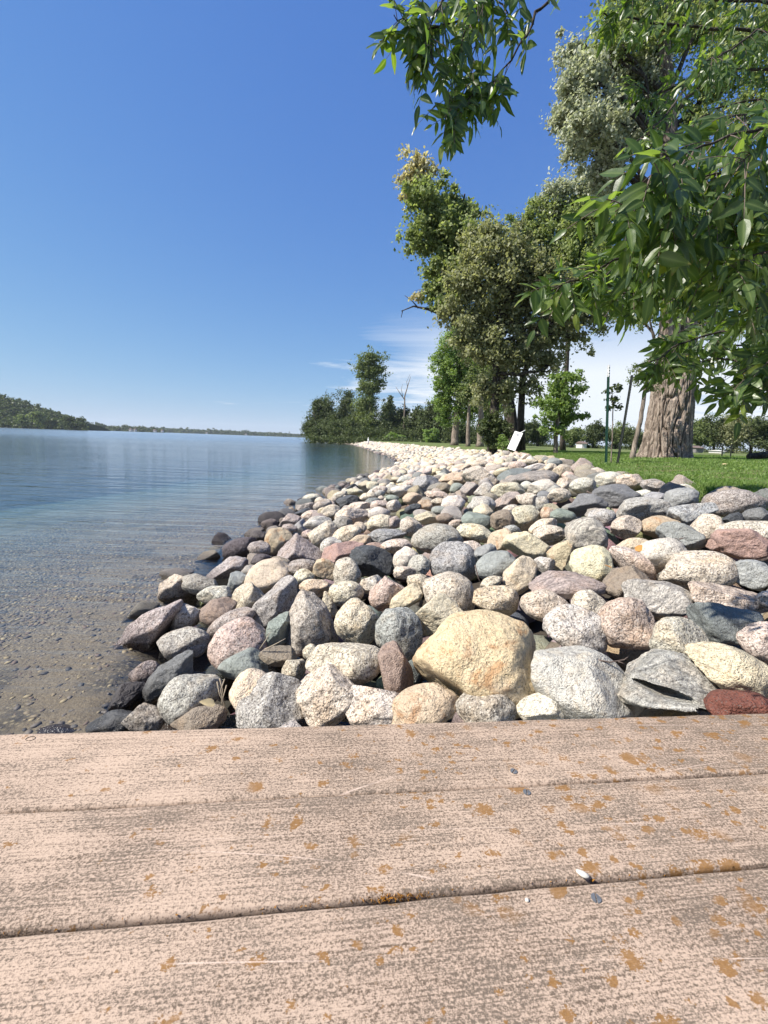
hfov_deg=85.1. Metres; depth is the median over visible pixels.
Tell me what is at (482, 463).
riprap rock
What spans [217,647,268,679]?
boulder
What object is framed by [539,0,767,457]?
giant cottonwood tree
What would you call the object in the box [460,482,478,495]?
riprap rock
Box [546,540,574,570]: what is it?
riprap rock
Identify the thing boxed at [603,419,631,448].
background tree
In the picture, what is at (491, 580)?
riprap rock
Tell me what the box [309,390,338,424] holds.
tree
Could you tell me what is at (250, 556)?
riprap rock
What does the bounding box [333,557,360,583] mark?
riprap rock
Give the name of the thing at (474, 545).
riprap rock
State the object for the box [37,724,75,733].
riprap rock
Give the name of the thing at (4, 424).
headland forest
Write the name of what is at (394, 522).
riprap rock
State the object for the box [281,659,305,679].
riprap rock
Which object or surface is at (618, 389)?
sapling
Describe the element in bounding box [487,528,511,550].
riprap rock
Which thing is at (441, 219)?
cottonwood tree
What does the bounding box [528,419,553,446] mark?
background tree
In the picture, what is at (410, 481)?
riprap rock
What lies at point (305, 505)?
riprap rock
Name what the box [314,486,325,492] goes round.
riprap rock
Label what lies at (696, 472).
lawn clover
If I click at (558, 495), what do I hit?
riprap rock
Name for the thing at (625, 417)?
fence post
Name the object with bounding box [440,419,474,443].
background tree
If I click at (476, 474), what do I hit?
riprap rock
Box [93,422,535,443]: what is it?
shore forest
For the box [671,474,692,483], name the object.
riprap rock
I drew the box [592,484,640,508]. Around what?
riprap rock
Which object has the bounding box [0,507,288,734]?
lakebed pebbles
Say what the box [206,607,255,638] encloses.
boulder
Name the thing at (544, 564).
riprap rock
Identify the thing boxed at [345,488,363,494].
riprap rock
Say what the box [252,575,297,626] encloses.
boulder
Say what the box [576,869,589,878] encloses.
seed husk
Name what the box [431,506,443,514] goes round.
riprap rock
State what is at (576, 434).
background tree
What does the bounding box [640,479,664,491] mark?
riprap rock
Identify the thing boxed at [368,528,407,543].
riprap rock
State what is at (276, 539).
riprap rock
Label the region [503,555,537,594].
riprap rock
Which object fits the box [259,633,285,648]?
reed stalk
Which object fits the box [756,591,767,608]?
riprap rock
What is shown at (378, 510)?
riprap rock
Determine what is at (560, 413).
young tree
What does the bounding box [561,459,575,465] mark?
riprap rock
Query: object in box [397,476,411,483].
riprap rock
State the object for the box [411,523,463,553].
boulder
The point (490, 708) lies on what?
boulder
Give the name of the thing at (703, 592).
boulder
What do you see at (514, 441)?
tilted sign
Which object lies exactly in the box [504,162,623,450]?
cottonwood tree
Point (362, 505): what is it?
riprap rock
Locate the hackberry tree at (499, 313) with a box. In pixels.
[427,208,616,453]
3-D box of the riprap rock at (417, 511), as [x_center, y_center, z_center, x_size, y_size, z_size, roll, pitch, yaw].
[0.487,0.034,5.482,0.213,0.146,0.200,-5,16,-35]
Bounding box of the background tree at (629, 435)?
[620,426,642,449]
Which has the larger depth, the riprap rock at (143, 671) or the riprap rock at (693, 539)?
the riprap rock at (693, 539)
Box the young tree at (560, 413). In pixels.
[529,368,590,452]
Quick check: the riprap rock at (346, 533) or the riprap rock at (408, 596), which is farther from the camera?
the riprap rock at (346, 533)
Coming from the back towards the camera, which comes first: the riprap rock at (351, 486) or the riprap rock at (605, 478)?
the riprap rock at (351, 486)
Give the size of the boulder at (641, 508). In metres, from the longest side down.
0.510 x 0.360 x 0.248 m
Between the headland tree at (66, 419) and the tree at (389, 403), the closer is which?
the tree at (389, 403)
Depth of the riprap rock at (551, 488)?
5.59 m
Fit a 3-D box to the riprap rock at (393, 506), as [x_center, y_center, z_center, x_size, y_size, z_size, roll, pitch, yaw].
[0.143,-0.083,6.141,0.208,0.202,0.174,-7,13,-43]
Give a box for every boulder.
[85,709,132,732]
[113,599,183,651]
[142,649,193,704]
[156,626,210,660]
[157,673,222,725]
[170,704,228,729]
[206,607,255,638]
[207,617,266,668]
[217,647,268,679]
[235,671,303,728]
[244,558,288,592]
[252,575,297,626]
[277,533,321,561]
[284,589,338,655]
[295,663,354,726]
[305,642,380,684]
[321,541,363,563]
[345,685,398,724]
[375,607,422,660]
[392,682,457,723]
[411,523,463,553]
[412,609,535,718]
[415,593,462,635]
[422,571,474,610]
[429,541,476,580]
[455,692,516,722]
[472,585,518,615]
[506,470,558,483]
[516,693,568,719]
[520,589,568,621]
[528,570,606,599]
[531,645,643,718]
[542,604,607,653]
[597,597,655,649]
[602,565,649,597]
[609,546,657,580]
[616,497,670,520]
[617,649,719,711]
[621,578,693,619]
[649,617,709,655]
[658,550,738,590]
[684,641,767,697]
[686,602,763,644]
[687,581,767,613]
[701,489,767,516]
[703,689,767,714]
[710,528,767,559]
[715,520,767,538]
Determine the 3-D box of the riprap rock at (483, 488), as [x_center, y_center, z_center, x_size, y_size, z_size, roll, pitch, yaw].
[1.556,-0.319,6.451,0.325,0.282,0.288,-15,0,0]
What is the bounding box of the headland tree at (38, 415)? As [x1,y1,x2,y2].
[25,410,45,428]
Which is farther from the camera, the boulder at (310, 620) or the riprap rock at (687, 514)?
the riprap rock at (687, 514)
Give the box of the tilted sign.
[507,430,525,451]
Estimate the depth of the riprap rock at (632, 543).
2.91 m
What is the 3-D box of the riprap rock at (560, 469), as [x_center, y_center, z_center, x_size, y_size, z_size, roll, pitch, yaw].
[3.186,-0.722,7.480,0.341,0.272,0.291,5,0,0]
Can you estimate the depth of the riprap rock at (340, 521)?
5.38 m
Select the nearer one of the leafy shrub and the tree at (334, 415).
the leafy shrub
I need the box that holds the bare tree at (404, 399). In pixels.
[397,375,410,429]
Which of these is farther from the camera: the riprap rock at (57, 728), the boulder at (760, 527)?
the boulder at (760, 527)
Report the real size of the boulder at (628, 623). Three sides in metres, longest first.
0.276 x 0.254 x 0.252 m
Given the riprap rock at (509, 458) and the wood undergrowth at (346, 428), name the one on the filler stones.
the riprap rock at (509, 458)
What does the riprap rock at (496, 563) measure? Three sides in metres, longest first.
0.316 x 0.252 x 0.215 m
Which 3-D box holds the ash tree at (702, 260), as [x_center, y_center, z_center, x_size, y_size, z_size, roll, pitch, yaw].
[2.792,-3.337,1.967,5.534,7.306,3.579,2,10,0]
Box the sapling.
[601,383,623,462]
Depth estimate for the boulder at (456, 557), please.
3.22 m
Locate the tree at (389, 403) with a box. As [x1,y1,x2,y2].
[379,395,397,420]
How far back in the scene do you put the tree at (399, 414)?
127.56 m
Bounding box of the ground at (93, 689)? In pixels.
[0,431,767,734]
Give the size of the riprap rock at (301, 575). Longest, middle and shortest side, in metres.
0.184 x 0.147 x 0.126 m
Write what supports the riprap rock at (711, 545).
on the boulder at (743, 544)
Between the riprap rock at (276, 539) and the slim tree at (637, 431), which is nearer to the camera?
the riprap rock at (276, 539)
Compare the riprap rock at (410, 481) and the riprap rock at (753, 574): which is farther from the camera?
the riprap rock at (410, 481)
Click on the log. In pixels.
(760, 455)
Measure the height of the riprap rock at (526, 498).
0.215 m
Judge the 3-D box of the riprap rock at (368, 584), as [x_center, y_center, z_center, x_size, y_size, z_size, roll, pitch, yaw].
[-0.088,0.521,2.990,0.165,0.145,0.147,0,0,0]
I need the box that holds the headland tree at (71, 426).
[68,421,77,429]
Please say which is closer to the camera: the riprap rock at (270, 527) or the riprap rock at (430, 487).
the riprap rock at (270, 527)
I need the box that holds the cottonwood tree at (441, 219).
[391,143,521,451]
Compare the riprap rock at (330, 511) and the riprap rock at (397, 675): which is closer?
the riprap rock at (397, 675)
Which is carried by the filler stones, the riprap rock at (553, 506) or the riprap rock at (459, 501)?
the riprap rock at (553, 506)
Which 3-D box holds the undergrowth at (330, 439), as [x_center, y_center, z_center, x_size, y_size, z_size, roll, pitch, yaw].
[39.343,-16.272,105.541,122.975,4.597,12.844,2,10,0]
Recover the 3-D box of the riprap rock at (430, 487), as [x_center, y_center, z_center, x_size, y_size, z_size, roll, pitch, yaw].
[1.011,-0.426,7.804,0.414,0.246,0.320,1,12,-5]
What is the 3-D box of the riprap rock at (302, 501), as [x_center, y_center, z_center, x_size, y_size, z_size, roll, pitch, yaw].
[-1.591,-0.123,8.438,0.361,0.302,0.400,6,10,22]
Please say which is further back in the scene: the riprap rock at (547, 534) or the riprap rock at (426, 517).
the riprap rock at (426, 517)
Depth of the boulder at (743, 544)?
2.75 m
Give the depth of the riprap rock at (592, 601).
2.29 m
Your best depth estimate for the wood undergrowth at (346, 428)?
119.02 m
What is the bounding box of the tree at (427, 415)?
[415,400,435,437]
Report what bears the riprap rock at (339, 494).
on the ground at (93, 689)
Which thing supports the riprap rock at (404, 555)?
on the filler stones
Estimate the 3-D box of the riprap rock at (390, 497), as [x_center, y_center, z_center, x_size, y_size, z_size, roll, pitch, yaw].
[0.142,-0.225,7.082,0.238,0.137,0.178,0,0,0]
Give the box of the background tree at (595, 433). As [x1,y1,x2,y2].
[579,418,615,448]
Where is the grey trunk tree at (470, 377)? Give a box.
[452,364,487,446]
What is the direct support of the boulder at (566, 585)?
on the filler stones
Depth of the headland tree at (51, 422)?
495.15 m
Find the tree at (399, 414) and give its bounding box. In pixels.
[387,404,411,430]
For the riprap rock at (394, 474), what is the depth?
11.96 m
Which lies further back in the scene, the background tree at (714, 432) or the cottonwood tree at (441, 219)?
the background tree at (714, 432)
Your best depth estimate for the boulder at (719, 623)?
1.84 m
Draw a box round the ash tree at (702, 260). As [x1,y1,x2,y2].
[366,0,767,440]
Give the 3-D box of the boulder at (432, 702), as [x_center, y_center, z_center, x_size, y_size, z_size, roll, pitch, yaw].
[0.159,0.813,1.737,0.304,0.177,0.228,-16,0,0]
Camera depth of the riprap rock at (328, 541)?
4.27 m
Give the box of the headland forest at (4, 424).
[0,393,88,429]
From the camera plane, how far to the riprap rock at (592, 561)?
2.66 m
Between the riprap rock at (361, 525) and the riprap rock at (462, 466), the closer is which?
the riprap rock at (361, 525)
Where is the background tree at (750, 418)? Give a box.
[740,415,760,453]
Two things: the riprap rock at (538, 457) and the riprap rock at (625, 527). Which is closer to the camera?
the riprap rock at (625, 527)
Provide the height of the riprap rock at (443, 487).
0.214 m
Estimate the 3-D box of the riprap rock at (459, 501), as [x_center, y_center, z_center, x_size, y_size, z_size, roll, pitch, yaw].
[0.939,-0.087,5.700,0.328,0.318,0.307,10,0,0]
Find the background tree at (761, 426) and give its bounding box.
[746,414,767,451]
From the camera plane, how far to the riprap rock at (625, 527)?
3.40 m
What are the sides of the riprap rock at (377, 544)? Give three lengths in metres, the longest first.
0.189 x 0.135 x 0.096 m
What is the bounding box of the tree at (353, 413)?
[344,396,363,422]
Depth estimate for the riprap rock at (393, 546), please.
3.84 m
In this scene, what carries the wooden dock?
on the ground at (93, 689)
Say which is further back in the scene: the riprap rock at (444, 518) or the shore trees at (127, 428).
the shore trees at (127, 428)
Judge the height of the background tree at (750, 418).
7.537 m
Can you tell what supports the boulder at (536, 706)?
on the filler stones
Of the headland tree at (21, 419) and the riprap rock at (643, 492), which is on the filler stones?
the riprap rock at (643, 492)
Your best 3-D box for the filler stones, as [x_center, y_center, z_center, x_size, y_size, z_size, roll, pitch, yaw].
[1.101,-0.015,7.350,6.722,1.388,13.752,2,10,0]
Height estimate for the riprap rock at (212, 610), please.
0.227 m
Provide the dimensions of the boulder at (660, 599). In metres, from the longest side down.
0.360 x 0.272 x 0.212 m
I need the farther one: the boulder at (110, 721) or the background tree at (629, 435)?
the background tree at (629, 435)
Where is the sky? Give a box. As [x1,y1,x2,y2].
[0,0,767,451]
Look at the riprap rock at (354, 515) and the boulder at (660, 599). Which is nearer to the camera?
the boulder at (660, 599)
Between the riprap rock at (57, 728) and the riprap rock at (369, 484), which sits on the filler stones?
the riprap rock at (369, 484)
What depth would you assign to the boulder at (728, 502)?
3.56 m
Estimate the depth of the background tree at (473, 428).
96.09 m
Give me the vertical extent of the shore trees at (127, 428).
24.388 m
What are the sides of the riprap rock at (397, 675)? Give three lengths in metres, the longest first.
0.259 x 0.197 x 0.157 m
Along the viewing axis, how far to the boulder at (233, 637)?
2.41 m
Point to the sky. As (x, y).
(201, 213)
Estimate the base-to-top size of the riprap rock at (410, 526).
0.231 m
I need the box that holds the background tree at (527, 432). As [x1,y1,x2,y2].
[525,419,533,443]
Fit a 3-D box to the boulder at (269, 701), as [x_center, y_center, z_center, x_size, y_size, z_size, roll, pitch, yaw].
[-0.486,0.873,1.911,0.349,0.259,0.289,12,0,0]
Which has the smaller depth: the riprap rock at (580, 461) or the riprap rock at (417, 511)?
the riprap rock at (417, 511)
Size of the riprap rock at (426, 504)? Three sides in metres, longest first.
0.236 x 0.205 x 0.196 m
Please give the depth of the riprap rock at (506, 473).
8.06 m
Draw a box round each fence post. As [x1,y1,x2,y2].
[605,365,609,462]
[616,375,632,463]
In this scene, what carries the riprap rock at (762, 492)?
on the ground at (93, 689)
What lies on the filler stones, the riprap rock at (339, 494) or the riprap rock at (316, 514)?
the riprap rock at (316, 514)
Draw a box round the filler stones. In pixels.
[159,475,767,730]
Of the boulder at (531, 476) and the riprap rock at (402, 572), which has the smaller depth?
the riprap rock at (402, 572)
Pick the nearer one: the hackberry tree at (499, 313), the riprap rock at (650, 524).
the riprap rock at (650, 524)
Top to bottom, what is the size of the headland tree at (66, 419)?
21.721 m
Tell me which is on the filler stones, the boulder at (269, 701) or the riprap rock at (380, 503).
the riprap rock at (380, 503)
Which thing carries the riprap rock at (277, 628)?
on the ground at (93, 689)
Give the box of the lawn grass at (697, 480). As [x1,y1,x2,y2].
[512,449,767,517]
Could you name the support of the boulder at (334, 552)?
on the ground at (93, 689)
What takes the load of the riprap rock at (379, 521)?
on the filler stones
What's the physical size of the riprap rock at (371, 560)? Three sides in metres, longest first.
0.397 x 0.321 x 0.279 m
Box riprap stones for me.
[278,441,604,727]
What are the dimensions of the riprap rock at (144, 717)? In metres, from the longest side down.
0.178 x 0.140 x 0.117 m
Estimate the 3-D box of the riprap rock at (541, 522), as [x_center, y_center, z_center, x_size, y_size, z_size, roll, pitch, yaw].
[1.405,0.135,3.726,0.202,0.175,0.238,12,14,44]
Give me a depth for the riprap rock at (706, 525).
3.03 m
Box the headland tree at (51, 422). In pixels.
[44,418,59,428]
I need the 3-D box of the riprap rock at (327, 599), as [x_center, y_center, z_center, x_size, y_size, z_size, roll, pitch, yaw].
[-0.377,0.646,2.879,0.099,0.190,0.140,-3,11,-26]
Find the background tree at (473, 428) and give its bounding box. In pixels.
[470,421,502,443]
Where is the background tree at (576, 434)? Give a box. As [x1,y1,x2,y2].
[559,426,587,447]
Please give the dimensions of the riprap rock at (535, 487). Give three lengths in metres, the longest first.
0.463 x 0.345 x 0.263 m
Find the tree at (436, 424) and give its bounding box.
[427,403,451,438]
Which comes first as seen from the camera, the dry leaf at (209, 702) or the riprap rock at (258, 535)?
the dry leaf at (209, 702)
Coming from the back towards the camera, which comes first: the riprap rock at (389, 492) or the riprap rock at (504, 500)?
the riprap rock at (389, 492)
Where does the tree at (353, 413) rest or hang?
on the ground at (93, 689)
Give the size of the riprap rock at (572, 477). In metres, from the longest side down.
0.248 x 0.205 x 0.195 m
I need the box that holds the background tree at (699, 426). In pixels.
[692,418,714,447]
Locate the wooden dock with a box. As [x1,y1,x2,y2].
[0,714,767,1023]
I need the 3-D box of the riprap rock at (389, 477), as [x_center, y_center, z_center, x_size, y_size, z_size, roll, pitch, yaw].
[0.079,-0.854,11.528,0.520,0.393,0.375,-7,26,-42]
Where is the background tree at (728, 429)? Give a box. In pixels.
[712,412,762,453]
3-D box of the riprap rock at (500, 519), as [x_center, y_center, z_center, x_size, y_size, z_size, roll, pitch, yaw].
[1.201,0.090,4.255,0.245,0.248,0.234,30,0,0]
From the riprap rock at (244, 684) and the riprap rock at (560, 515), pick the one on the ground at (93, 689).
the riprap rock at (244, 684)
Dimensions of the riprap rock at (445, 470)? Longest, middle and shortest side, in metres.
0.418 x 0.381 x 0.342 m
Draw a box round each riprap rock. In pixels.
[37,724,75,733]
[106,681,144,710]
[121,602,159,622]
[121,703,164,730]
[128,660,159,682]
[157,567,193,579]
[157,574,197,605]
[169,603,200,631]
[181,573,217,594]
[195,550,222,564]
[196,586,231,603]
[198,597,236,625]
[203,547,221,553]
[206,556,248,579]
[211,532,231,544]
[222,537,256,558]
[227,571,245,593]
[229,668,265,709]
[232,582,263,607]
[241,565,252,574]
[243,527,264,536]
[247,540,270,554]
[247,553,255,564]
[250,530,265,540]
[250,554,270,564]
[258,511,284,526]
[258,645,296,666]
[261,518,277,531]
[264,527,292,555]
[265,611,288,646]
[266,525,277,532]
[272,556,289,563]
[279,508,294,515]
[279,513,300,526]
[281,499,295,505]
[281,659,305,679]
[282,524,297,532]
[288,559,314,575]
[294,508,309,515]
[294,568,314,583]
[295,498,312,504]
[295,518,306,533]
[296,502,314,510]
[299,579,330,596]
[300,510,317,521]
[301,529,311,538]
[302,494,319,502]
[302,644,315,659]
[303,516,331,529]
[307,520,336,548]
[312,513,325,516]
[313,499,331,509]
[313,558,334,580]
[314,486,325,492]
[320,537,341,552]
[321,504,340,519]
[322,591,336,616]
[324,487,336,498]
[327,490,338,503]
[328,581,363,606]
[332,525,360,541]
[333,490,346,498]
[333,516,352,527]
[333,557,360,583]
[334,507,367,524]
[334,598,378,644]
[336,495,359,507]
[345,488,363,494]
[347,483,359,488]
[348,502,369,509]
[349,545,393,576]
[350,534,370,544]
[354,522,365,533]
[358,480,368,492]
[359,492,375,501]
[360,575,381,593]
[365,497,379,503]
[366,481,378,489]
[366,542,380,547]
[367,514,391,531]
[368,506,390,518]
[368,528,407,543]
[368,576,404,610]
[370,500,387,507]
[372,485,387,493]
[377,640,413,692]
[378,479,390,483]
[380,539,412,553]
[383,475,392,481]
[385,495,398,501]
[386,500,400,512]
[387,485,398,494]
[389,516,399,528]
[389,583,422,607]
[390,485,412,497]
[392,472,402,476]
[393,546,417,567]
[393,566,415,578]
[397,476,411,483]
[400,516,422,536]
[402,492,422,504]
[404,503,420,514]
[406,479,413,485]
[407,485,425,496]
[407,574,427,590]
[408,554,430,574]
[412,475,438,492]
[413,509,426,516]
[414,511,437,524]
[415,468,431,474]
[418,499,432,510]
[426,490,447,498]
[427,482,448,493]
[431,498,442,505]
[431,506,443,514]
[436,482,450,493]
[436,513,453,523]
[439,468,449,473]
[439,472,462,483]
[441,495,465,510]
[441,505,461,519]
[448,519,462,526]
[449,463,470,471]
[449,483,462,492]
[455,490,467,501]
[456,523,490,542]
[460,455,473,458]
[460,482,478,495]
[461,465,499,485]
[461,511,490,529]
[464,541,480,550]
[467,496,495,511]
[470,460,487,466]
[473,504,493,515]
[474,482,492,495]
[474,543,496,560]
[475,550,515,578]
[478,478,493,485]
[480,575,502,587]
[483,492,497,500]
[485,464,501,477]
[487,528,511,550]
[490,482,525,497]
[490,509,514,530]
[493,467,510,475]
[494,491,519,510]
[497,468,531,480]
[501,531,550,559]
[503,504,516,510]
[503,525,518,532]
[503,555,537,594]
[505,456,516,461]
[509,461,526,468]
[512,505,540,530]
[515,492,536,506]
[521,459,537,465]
[524,463,545,470]
[527,479,560,494]
[528,518,556,533]
[533,524,564,545]
[534,455,545,459]
[534,556,554,572]
[535,496,549,511]
[537,491,549,500]
[540,507,552,518]
[541,503,558,518]
[543,463,556,470]
[546,458,562,464]
[546,485,559,491]
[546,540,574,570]
[547,488,570,502]
[550,508,575,522]
[552,464,572,478]
[556,477,572,488]
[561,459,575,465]
[564,517,607,548]
[565,474,578,479]
[568,493,608,516]
[569,477,596,493]
[569,545,613,581]
[570,458,592,471]
[571,590,605,613]
[573,464,593,474]
[574,469,597,477]
[584,508,598,516]
[587,472,598,478]
[587,508,615,526]
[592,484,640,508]
[594,471,621,485]
[610,515,642,539]
[616,474,642,489]
[616,538,647,549]
[636,489,651,496]
[637,538,686,573]
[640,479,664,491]
[641,515,680,537]
[643,492,663,499]
[655,521,705,549]
[658,482,684,493]
[664,487,699,506]
[666,502,718,525]
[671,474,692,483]
[680,484,695,489]
[690,514,722,542]
[705,539,719,551]
[708,486,738,493]
[722,512,743,522]
[735,559,767,591]
[736,621,767,663]
[742,507,767,520]
[754,488,767,498]
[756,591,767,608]
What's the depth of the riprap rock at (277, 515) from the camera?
6.92 m
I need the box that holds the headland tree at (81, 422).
[72,416,87,429]
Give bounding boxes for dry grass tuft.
[216,678,229,717]
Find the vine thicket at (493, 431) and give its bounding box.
[474,405,514,452]
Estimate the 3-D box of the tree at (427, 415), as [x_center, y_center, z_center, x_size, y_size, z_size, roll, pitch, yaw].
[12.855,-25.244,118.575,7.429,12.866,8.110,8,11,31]
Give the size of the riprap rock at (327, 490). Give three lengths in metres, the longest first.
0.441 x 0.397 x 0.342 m
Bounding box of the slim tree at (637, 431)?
[625,357,663,458]
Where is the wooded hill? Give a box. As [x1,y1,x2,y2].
[9,411,109,430]
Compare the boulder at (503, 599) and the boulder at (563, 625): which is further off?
the boulder at (503, 599)
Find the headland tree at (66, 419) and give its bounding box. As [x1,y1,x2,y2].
[60,415,74,429]
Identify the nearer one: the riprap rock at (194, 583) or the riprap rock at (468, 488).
the riprap rock at (194, 583)
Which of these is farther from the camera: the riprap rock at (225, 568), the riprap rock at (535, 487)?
the riprap rock at (535, 487)
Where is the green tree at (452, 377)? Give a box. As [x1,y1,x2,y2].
[426,326,503,444]
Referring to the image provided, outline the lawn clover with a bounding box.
[546,454,767,491]
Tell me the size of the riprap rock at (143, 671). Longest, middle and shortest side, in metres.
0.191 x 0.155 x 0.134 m
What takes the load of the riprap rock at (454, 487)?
on the ground at (93, 689)
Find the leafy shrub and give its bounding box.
[497,434,509,450]
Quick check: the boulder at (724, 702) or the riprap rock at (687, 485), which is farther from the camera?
the riprap rock at (687, 485)
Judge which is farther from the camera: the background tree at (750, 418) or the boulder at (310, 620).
the background tree at (750, 418)
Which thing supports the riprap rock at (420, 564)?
on the filler stones
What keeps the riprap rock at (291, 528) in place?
on the filler stones
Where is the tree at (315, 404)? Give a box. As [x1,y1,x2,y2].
[300,395,329,436]
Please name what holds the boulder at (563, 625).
on the filler stones
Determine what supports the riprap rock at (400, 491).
on the filler stones
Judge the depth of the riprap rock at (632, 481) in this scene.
5.53 m
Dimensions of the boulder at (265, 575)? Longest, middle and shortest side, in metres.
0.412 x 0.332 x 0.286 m
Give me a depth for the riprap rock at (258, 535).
5.22 m
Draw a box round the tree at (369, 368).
[347,345,392,428]
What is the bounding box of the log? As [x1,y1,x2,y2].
[746,451,767,458]
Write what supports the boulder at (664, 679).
on the filler stones
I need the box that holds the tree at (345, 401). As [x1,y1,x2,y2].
[333,388,356,418]
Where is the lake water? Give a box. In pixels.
[0,427,397,560]
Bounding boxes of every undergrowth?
[301,414,474,441]
[301,433,762,453]
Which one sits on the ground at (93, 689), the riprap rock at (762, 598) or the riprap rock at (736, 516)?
the riprap rock at (736, 516)
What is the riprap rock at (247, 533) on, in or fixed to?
on the ground at (93, 689)
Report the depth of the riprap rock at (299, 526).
5.83 m
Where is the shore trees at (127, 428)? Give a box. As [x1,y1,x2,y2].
[87,421,165,432]
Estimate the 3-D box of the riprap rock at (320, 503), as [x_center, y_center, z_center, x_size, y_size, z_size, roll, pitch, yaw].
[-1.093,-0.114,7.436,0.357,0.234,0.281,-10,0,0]
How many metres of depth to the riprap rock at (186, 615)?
2.91 m
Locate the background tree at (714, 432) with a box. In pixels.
[699,412,745,451]
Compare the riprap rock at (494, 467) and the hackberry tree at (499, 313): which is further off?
the hackberry tree at (499, 313)
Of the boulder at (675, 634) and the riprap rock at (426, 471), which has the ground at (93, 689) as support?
the riprap rock at (426, 471)
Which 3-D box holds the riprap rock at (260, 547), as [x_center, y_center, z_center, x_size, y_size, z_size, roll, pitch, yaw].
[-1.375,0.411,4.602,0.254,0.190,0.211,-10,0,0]
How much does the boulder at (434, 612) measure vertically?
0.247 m
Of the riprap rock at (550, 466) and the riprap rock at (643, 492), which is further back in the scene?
the riprap rock at (550, 466)
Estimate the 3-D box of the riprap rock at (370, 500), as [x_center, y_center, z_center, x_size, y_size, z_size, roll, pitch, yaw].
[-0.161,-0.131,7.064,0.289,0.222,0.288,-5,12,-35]
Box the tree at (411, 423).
[401,404,424,437]
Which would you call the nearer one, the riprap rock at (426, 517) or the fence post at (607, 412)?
the riprap rock at (426, 517)
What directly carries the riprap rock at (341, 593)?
on the filler stones
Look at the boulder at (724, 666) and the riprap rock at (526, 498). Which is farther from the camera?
the riprap rock at (526, 498)
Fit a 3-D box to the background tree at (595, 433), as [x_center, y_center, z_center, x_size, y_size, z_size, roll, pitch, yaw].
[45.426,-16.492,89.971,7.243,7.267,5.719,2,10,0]
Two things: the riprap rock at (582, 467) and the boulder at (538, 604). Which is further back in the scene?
the riprap rock at (582, 467)
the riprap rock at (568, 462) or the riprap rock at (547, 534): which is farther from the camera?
the riprap rock at (568, 462)
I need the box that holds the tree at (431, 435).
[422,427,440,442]
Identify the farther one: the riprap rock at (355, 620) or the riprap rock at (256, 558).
the riprap rock at (256, 558)
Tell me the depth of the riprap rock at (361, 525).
4.89 m
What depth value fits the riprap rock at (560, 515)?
4.00 m
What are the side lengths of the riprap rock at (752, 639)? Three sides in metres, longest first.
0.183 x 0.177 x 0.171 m
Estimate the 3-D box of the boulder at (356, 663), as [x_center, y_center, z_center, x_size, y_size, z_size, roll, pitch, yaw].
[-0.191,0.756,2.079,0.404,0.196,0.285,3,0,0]
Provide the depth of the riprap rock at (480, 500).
5.18 m
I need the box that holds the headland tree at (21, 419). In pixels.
[13,414,28,427]
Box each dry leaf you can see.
[200,698,214,706]
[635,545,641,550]
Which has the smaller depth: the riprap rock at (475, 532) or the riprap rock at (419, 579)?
the riprap rock at (419, 579)
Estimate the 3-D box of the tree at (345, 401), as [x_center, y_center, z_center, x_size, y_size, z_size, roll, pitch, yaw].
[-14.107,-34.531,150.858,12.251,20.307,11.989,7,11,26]
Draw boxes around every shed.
[693,446,703,452]
[709,450,724,452]
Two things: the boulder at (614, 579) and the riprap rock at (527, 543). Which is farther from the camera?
the riprap rock at (527, 543)
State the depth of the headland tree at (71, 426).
494.76 m
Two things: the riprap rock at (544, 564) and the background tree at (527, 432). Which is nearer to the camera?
the riprap rock at (544, 564)
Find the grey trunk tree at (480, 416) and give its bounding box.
[475,365,492,446]
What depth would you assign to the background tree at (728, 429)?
79.57 m
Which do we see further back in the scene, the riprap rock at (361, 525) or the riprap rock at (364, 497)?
the riprap rock at (364, 497)
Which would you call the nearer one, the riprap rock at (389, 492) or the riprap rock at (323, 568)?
the riprap rock at (323, 568)
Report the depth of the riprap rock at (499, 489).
5.98 m
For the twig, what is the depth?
1.66 m
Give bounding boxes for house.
[576,441,587,447]
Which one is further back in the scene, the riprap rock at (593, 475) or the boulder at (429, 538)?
the riprap rock at (593, 475)
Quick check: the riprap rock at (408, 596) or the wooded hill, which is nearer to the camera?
the riprap rock at (408, 596)
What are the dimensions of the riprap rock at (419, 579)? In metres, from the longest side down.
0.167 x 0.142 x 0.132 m
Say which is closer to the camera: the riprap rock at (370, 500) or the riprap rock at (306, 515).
the riprap rock at (306, 515)
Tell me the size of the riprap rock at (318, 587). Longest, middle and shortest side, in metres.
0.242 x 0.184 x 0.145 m
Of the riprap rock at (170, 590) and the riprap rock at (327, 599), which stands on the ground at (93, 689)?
the riprap rock at (170, 590)
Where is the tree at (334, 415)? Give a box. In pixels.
[326,408,351,421]
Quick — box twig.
[598,657,627,664]
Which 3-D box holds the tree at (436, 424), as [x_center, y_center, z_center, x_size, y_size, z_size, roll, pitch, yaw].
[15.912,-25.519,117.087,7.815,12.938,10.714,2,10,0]
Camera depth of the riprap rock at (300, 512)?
7.13 m
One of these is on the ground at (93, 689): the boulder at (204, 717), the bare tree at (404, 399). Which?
the bare tree at (404, 399)

